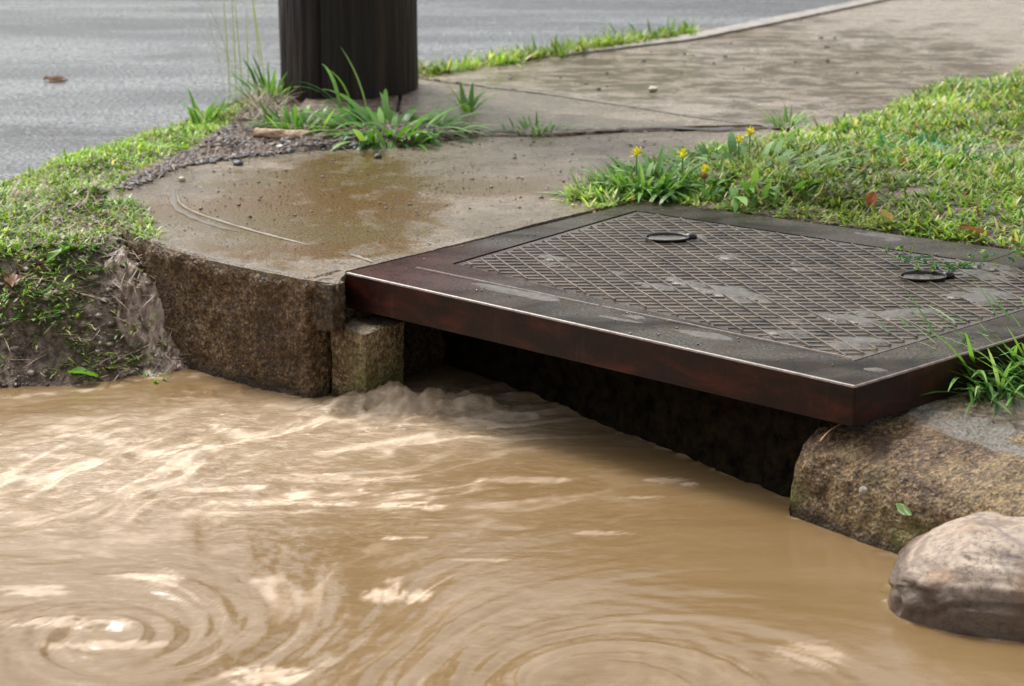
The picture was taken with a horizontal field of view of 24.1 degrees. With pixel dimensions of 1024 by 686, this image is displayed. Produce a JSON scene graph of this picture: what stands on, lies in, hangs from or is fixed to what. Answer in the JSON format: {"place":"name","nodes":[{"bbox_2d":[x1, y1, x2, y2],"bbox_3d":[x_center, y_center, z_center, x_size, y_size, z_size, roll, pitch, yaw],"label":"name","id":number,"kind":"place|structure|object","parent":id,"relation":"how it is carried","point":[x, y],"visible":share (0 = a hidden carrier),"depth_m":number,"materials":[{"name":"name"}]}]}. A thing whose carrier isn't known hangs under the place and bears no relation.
{"place":"outdoors","nodes":[
{"label":"outdoors","id":0,"kind":"place"},
{"bbox_2d":[0,0,855,181],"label":"road","id":1,"kind":"structure","parent":0,"point":[127,68],"depth_m":6.97,"materials":[{"name":"grey asphalt"}]},
{"bbox_2d":[43,76,67,80],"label":"fallen leaf","id":2,"kind":"object","parent":1,"relation":"on","point":[55,78],"visible":1,"depth_m":6.36,"materials":[{"name":"brown plant"}]},
{"bbox_2d":[105,128,789,290],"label":"pavement","id":3,"kind":"structure","parent":0,"point":[333,246],"depth_m":4.82,"materials":[{"name":"concrete"}]},
{"bbox_2d":[178,176,185,181],"bbox_3d":[-0.685,-0.340,4.982,0.014,0.012,0.018,-7,17,-23],"label":"pebble","id":4,"kind":"object","parent":3,"relation":"on","point":[181,178],"visible":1,"depth_m":4.97,"materials":[{"name":"stone"}]},
{"bbox_2d":[170,189,239,231],"bbox_3d":[-0.630,-0.262,4.718,0.058,0.001,0.428,-7,17,-23],"label":"mortar groove","id":5,"kind":"object","parent":3,"relation":"on","point":[173,200],"visible":1,"depth_m":4.69},
{"bbox_2d":[233,160,243,165],"bbox_3d":[-0.586,-0.386,5.138,0.024,0.013,0.019,-10,19,-30],"label":"pebble","id":6,"kind":"object","parent":3,"relation":"on","point":[237,162],"visible":1,"depth_m":5.13,"materials":[{"name":"stone"}]},
{"bbox_2d":[177,191,308,244],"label":"mortar ridge","id":7,"kind":"structure","parent":3,"relation":"on","point":[199,213],"depth_m":4.60,"materials":[{"name":"beige concrete"}]},
{"bbox_2d":[113,109,480,189],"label":"gravel","id":8,"kind":"structure","parent":3,"relation":"on","point":[250,153],"depth_m":5.35,"materials":[{"name":"grey gravel"}]},
{"bbox_2d":[253,127,312,138],"bbox_3d":[-0.516,-0.473,5.412,0.136,0.023,0.036,4,17,15],"label":"bark piece","id":9,"kind":"object","parent":8,"relation":"on","point":[261,132],"visible":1,"depth_m":5.40,"materials":[{"name":"brown wood"}]},
{"bbox_2d":[101,106,476,191],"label":"twigs","id":10,"kind":"object","parent":8,"relation":"on","point":[247,150],"visible":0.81,"depth_m":5.36,"materials":[{"name":"brown wood"}]},
{"bbox_2d":[350,254,372,261],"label":"mortar ridge","id":11,"kind":"structure","parent":3,"relation":"on","point":[361,257],"depth_m":4.34,"materials":[{"name":"beige concrete"}]},
{"bbox_2d":[374,153,381,158],"bbox_3d":[-0.291,-0.406,5.209,0.018,0.012,0.020,-4,16,-13],"label":"pebble","id":12,"kind":"object","parent":3,"relation":"on","point":[377,155],"visible":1,"depth_m":5.20,"materials":[{"name":"stone"}]},
{"bbox_2d":[121,136,693,219],"bbox_3d":[-0.153,-0.350,5.026,1.338,0.007,0.677,-5,17,-17],"label":"grit","id":13,"kind":"object","parent":3,"relation":"on","point":[250,216],"visible":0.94,"depth_m":5.01,"materials":[{"name":"stone"}]},
{"bbox_2d":[146,136,1022,374],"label":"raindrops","id":14,"kind":"object","parent":3,"relation":"on","point":[457,211],"visible":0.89,"depth_m":4.72,"materials":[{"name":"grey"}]},
{"bbox_2d":[543,168,632,208],"bbox_3d":[0.144,-0.309,4.853,0.216,0.070,0.220,0,16,0],"label":"weed clump","id":15,"kind":"object","parent":3,"relation":"on","point":[579,190],"visible":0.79,"depth_m":4.85,"materials":[{"name":"green plant"}]},
{"bbox_2d":[0,365,1023,685],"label":"water","id":16,"kind":"structure","parent":0,"point":[434,527],"depth_m":3.50,"materials":[{"name":"brown liquid"}]},
{"bbox_2d":[887,511,1023,641],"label":"boulder","id":17,"kind":"object","parent":16,"relation":"in","point":[963,575],"visible":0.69,"depth_m":3.23,"materials":[{"name":"grey stone"}]},
{"bbox_2d":[0,29,1023,430],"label":"ground","id":18,"kind":"structure","parent":0,"point":[56,357],"depth_m":4.49,"materials":[{"name":"soil"}]},
{"bbox_2d":[8,303,62,320],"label":"weed sprig","id":19,"kind":"object","parent":18,"relation":"on","point":[22,316],"visible":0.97,"depth_m":4.36,"materials":[{"name":"green plant"}]},
{"bbox_2d":[52,233,102,253],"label":"weed sprig","id":20,"kind":"object","parent":18,"relation":"on","point":[71,246],"visible":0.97,"depth_m":4.49,"materials":[{"name":"green plant"}]},
{"bbox_2d":[67,367,97,376],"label":"leaf","id":21,"kind":"object","parent":18,"relation":"on","point":[82,370],"visible":1,"depth_m":4.33,"materials":[{"name":"green plant"}]},
{"bbox_2d":[0,187,166,386],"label":"bank rubble","id":22,"kind":"object","parent":18,"relation":"on","point":[76,321],"visible":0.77,"depth_m":4.45,"materials":[{"name":"stone"}]},
{"bbox_2d":[4,272,19,286],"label":"dead leaf","id":23,"kind":"object","parent":22,"relation":"on","point":[12,279],"visible":1,"depth_m":4.39,"materials":[{"name":"brown plant"}]},
{"bbox_2d":[0,171,176,382],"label":"roots","id":24,"kind":"object","parent":18,"relation":"on","point":[35,240],"visible":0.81,"depth_m":4.52,"materials":[{"name":"plant"}]},
{"bbox_2d":[0,182,177,378],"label":"grass","id":25,"kind":"structure","parent":18,"relation":"on","point":[124,201],"depth_m":4.50,"materials":[{"name":"green plant"}]},
{"bbox_2d":[46,244,72,262],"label":"dock leaf","id":26,"kind":"object","parent":25,"relation":"on","point":[51,255],"visible":1,"depth_m":4.48,"materials":[{"name":"green plant"}]},
{"bbox_2d":[75,261,117,270],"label":"weed sprig","id":27,"kind":"object","parent":18,"relation":"on","point":[90,269],"visible":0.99,"depth_m":4.46,"materials":[{"name":"green plant"}]},
{"bbox_2d":[0,95,258,262],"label":"grass","id":28,"kind":"structure","parent":18,"relation":"on","point":[137,141],"depth_m":5.13,"materials":[{"name":"green plant"}]},
{"bbox_2d":[104,246,187,376],"bbox_3d":[-0.637,0.071,4.468,0.333,0.474,0.354,0,16,0],"label":"mud trickle","id":29,"kind":"object","parent":18,"relation":"on","point":[128,310],"visible":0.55,"depth_m":4.45,"materials":[{"name":"brown soil"}]},
{"bbox_2d":[135,368,166,386],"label":"weed sprig","id":30,"kind":"object","parent":18,"relation":"on","point":[155,380],"visible":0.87,"depth_m":4.38,"materials":[{"name":"green plant"}]},
{"bbox_2d":[124,243,188,379],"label":"roots","id":31,"kind":"object","parent":18,"relation":"on","point":[151,331],"visible":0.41,"depth_m":4.43,"materials":[{"name":"brown plant"}]},
{"bbox_2d":[156,0,264,96],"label":"tall grass","id":32,"kind":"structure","parent":18,"relation":"on","point":[257,32],"depth_m":6.09,"materials":[{"name":"green plant"}]},
{"bbox_2d":[180,88,241,124],"bbox_3d":[-0.728,-0.560,5.718,0.168,0.077,0.151,6,17,19],"label":"grass tuft","id":33,"kind":"object","parent":18,"relation":"on","point":[210,110],"visible":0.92,"depth_m":5.71,"materials":[{"name":"green plant"}]},
{"bbox_2d":[104,199,345,397],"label":"kerb","id":34,"kind":"structure","parent":18,"relation":"on","point":[257,330],"depth_m":4.31,"materials":[{"name":"brown concrete"}]},
{"bbox_2d":[309,278,345,330],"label":"kerb","id":35,"kind":"structure","parent":34,"relation":"attached to","point":[327,308],"depth_m":4.19,"materials":[{"name":"concrete"}]},
{"bbox_2d":[224,55,295,98],"bbox_3d":[-0.596,-0.661,5.991,0.282,0.095,0.281,0,16,0],"label":"weed clump","id":36,"kind":"object","parent":18,"relation":"on","point":[269,85],"visible":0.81,"depth_m":6.00,"materials":[{"name":"green plant"}]},
{"bbox_2d":[222,80,304,127],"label":"twigs","id":37,"kind":"object","parent":18,"relation":"on","point":[268,98],"visible":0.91,"depth_m":5.75,"materials":[{"name":"brown wood"}]},
{"bbox_2d":[243,100,349,131],"bbox_3d":[-0.491,-0.519,5.532,0.263,0.088,0.271,0,16,0],"label":"weed clump","id":38,"kind":"object","parent":18,"relation":"on","point":[295,119],"visible":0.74,"depth_m":5.55,"materials":[{"name":"green plant"}]},
{"bbox_2d":[290,49,366,119],"bbox_3d":[-0.469,-0.603,5.654,0.173,0.175,0.196,13,21,38],"label":"grass tuft","id":39,"kind":"object","parent":18,"relation":"on","point":[338,94],"visible":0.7,"depth_m":5.68,"materials":[{"name":"green plant"}]},
{"bbox_2d":[278,0,417,103],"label":"utility pole","id":40,"kind":"object","parent":18,"relation":"on","point":[376,41],"visible":0.41,"depth_m":5.87,"materials":[{"name":"brown wood"}]},
{"bbox_2d":[330,316,403,396],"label":"kerb","id":41,"kind":"structure","parent":18,"relation":"on","point":[367,354],"depth_m":4.22,"materials":[{"name":"concrete"}]},
{"bbox_2d":[345,306,445,377],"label":"kerb","id":42,"kind":"structure","parent":18,"relation":"on","point":[424,348],"depth_m":4.38,"materials":[{"name":"concrete"}]},
{"bbox_2d":[346,200,1023,426],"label":"drain cover","id":43,"kind":"object","parent":42,"relation":"on","point":[800,376],"visible":0.97,"depth_m":4.06,"materials":[{"name":"metal"}]},
{"bbox_2d":[471,232,1022,371],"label":"puddle","id":44,"kind":"object","parent":43,"relation":"on","point":[738,294],"visible":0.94,"depth_m":4.07,"materials":[{"name":"grey liquid"}]},
{"bbox_2d":[884,245,1023,271],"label":"trailing weed","id":45,"kind":"object","parent":43,"relation":"on","point":[948,264],"visible":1,"depth_m":4.23,"materials":[{"name":"green plant"}]},
{"bbox_2d":[296,89,498,151],"bbox_3d":[-0.267,-0.469,5.479,0.486,0.154,0.506,0,16,0],"label":"weed clump","id":46,"kind":"object","parent":18,"relation":"on","point":[384,114],"visible":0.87,"depth_m":5.50,"materials":[{"name":"green plant"}]},
{"bbox_2d":[485,33,582,54],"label":"grass tuft","id":47,"kind":"object","parent":18,"relation":"on","point":[534,45],"visible":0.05,"depth_m":6.77,"materials":[{"name":"green plant"}]},
{"bbox_2d":[418,17,704,76],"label":"grass","id":48,"kind":"structure","parent":18,"relation":"on","point":[506,58],"depth_m":6.54,"materials":[{"name":"green plant"}]},
{"bbox_2d":[464,125,785,132],"bbox_3d":[0.229,-0.491,5.504,0.828,0.001,0.098,0,16,0],"label":"joint","id":49,"kind":"object","parent":18,"relation":"on","point":[645,127],"visible":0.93,"depth_m":5.51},
{"bbox_2d":[442,330,821,496],"bbox_3d":[0.178,0.163,4.170,0.147,0.388,1.118,-12,20,-36],"label":"drain pit","id":50,"kind":"object","parent":18,"relation":"in","point":[749,442],"visible":0.24,"depth_m":3.98,"materials":[{"name":"black concrete"}]},
{"bbox_2d":[629,146,642,181],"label":"dandelion","id":51,"kind":"object","parent":18,"relation":"on","point":[636,151],"visible":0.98,"depth_m":4.89,"materials":[{"name":"yellow plant"}]},
{"bbox_2d":[568,144,718,202],"bbox_3d":[0.268,-0.343,4.886,0.323,0.090,0.308,0,16,0],"label":"grass tuft","id":52,"kind":"object","parent":18,"relation":"on","point":[650,170],"visible":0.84,"depth_m":4.87,"materials":[{"name":"green plant"}]},
{"bbox_2d":[603,16,709,34],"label":"grass tuft","id":53,"kind":"object","parent":18,"relation":"on","point":[673,26],"visible":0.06,"depth_m":7.14,"materials":[{"name":"green plant"}]},
{"bbox_2d":[676,148,690,178],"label":"dandelion","id":54,"kind":"object","parent":18,"relation":"on","point":[683,153],"visible":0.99,"depth_m":4.88,"materials":[{"name":"yellow plant"}]},
{"bbox_2d":[700,164,710,196],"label":"dandelion","id":55,"kind":"object","parent":18,"relation":"on","point":[705,169],"visible":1,"depth_m":4.79,"materials":[{"name":"yellow plant"}]},
{"bbox_2d":[562,0,887,55],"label":"pavement edging","id":56,"kind":"object","parent":18,"relation":"on","point":[715,32],"visible":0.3,"depth_m":6.97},
{"bbox_2d":[606,131,857,212],"bbox_3d":[0.469,-0.352,4.926,0.544,0.097,0.511,8,18,27],"label":"weed clump","id":57,"kind":"object","parent":18,"relation":"on","point":[755,179],"visible":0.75,"depth_m":4.94,"materials":[{"name":"green plant"}]},
{"bbox_2d":[735,133,743,159],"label":"dandelion","id":58,"kind":"object","parent":18,"relation":"on","point":[739,138],"visible":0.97,"depth_m":5.00,"materials":[{"name":"yellow plant"}]},
{"bbox_2d":[745,125,756,156],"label":"dandelion","id":59,"kind":"object","parent":18,"relation":"on","point":[749,130],"visible":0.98,"depth_m":5.08,"materials":[{"name":"yellow plant"}]},
{"bbox_2d":[611,53,1023,231],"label":"fallen leaves","id":60,"kind":"object","parent":18,"relation":"on","point":[900,152],"visible":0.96,"depth_m":5.00,"materials":[{"name":"plant"}]},
{"bbox_2d":[791,389,1023,553],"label":"kerb","id":61,"kind":"structure","parent":18,"relation":"on","point":[933,464],"depth_m":3.55,"materials":[{"name":"stone"}]},
{"bbox_2d":[789,432,818,515],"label":"kerb","id":62,"kind":"structure","parent":61,"relation":"attached to","point":[791,497],"depth_m":3.66,"materials":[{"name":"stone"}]},
{"bbox_2d":[820,424,839,441],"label":"straw stem","id":63,"kind":"object","parent":61,"relation":"on","point":[821,439],"visible":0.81,"depth_m":3.61,"materials":[{"name":"beige plant"}]},
{"bbox_2d":[859,486,867,495],"bbox_3d":[0.518,0.218,3.536,0.014,0.016,0.013,0,16,0],"label":"pebble","id":64,"kind":"object","parent":61,"relation":"attached to","point":[863,490],"visible":1,"depth_m":3.53,"materials":[{"name":"stone"}]},
{"bbox_2d":[829,411,903,436],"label":"kerb","id":65,"kind":"structure","parent":61,"relation":"attached to","point":[846,428],"depth_m":3.64,"materials":[{"name":"concrete"}]},
{"bbox_2d":[896,503,911,515],"bbox_3d":[0.567,0.241,3.476,0.030,0.013,0.007,38,10,38],"label":"leaf scrap","id":66,"kind":"object","parent":61,"relation":"attached to","point":[903,509],"visible":1,"depth_m":3.48,"materials":[{"name":"green plant"}]},
{"bbox_2d":[871,289,1023,418],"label":"grass tuft","id":67,"kind":"object","parent":18,"relation":"on","point":[988,389],"visible":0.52,"depth_m":3.74,"materials":[{"name":"green plant"}]},
{"bbox_2d":[927,279,1023,392],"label":"grass tuft","id":68,"kind":"object","parent":18,"relation":"on","point":[1019,347],"visible":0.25,"depth_m":3.81,"materials":[{"name":"green plant"}]},
{"bbox_2d":[960,224,990,235],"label":"dead leaf","id":69,"kind":"object","parent":18,"relation":"on","point":[972,228],"visible":1,"depth_m":4.50,"materials":[{"name":"brown plant"}]},
{"bbox_2d":[399,79,759,132],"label":"pavement","id":70,"kind":"structure","parent":0,"point":[497,109],"depth_m":5.71,"materials":[{"name":"grey concrete"}]},
{"bbox_2d":[439,82,499,112],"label":"grass tuft","id":71,"kind":"object","parent":70,"relation":"on","point":[469,105],"visible":0.93,"depth_m":5.75,"materials":[{"name":"green plant"}]},
{"bbox_2d":[498,111,577,137],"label":"grass tuft","id":72,"kind":"object","parent":70,"relation":"on","point":[537,123],"visible":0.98,"depth_m":5.52,"materials":[{"name":"green plant"}]},
{"bbox_2d":[418,77,756,124],"bbox_3d":[0.149,-0.600,5.886,1.105,0.001,0.030,13,20,37],"label":"joint","id":73,"kind":"object","parent":70,"relation":"on","point":[587,99],"visible":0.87,"depth_m":5.86,"materials":[{"name":"grey concrete"}]},
{"bbox_2d":[418,0,1023,137],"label":"pavement","id":74,"kind":"structure","parent":0,"point":[983,38],"depth_m":6.37,"materials":[{"name":"grey concrete"}]},
{"bbox_2d":[648,86,657,90],"bbox_3d":[0.354,-0.636,6.008,0.031,0.013,0.019,-11,19,-33],"label":"pebble","id":75,"kind":"object","parent":74,"relation":"on","point":[652,88],"visible":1,"depth_m":6.00,"materials":[{"name":"stone"}]},
{"bbox_2d":[499,35,957,91],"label":"road crumbs","id":76,"kind":"object","parent":74,"relation":"on","point":[599,88],"visible":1,"depth_m":6.45,"materials":[{"name":"stone"}]},
{"bbox_2d":[751,103,813,126],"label":"grass tuft","id":77,"kind":"object","parent":74,"relation":"on","point":[798,119],"visible":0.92,"depth_m":5.60,"materials":[{"name":"green plant"}]},
{"bbox_2d":[550,54,1023,250],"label":"grass","id":78,"kind":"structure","parent":0,"point":[1002,166],"depth_m":4.96,"materials":[{"name":"green plant"}]},
{"bbox_2d":[866,192,876,208],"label":"dead leaf","id":79,"kind":"object","parent":78,"relation":"on","point":[871,197],"visible":1,"depth_m":4.68,"materials":[{"name":"brown plant"}]},
{"bbox_2d":[879,209,893,220],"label":"dead leaf","id":80,"kind":"object","parent":78,"relation":"on","point":[886,214],"visible":1,"depth_m":4.58,"materials":[{"name":"beige plant"}]},
{"bbox_2d":[861,132,1022,171],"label":"weed clump","id":81,"kind":"object","parent":78,"relation":"on","point":[921,139],"visible":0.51,"depth_m":5.20,"materials":[{"name":"green plant"}]}
]}

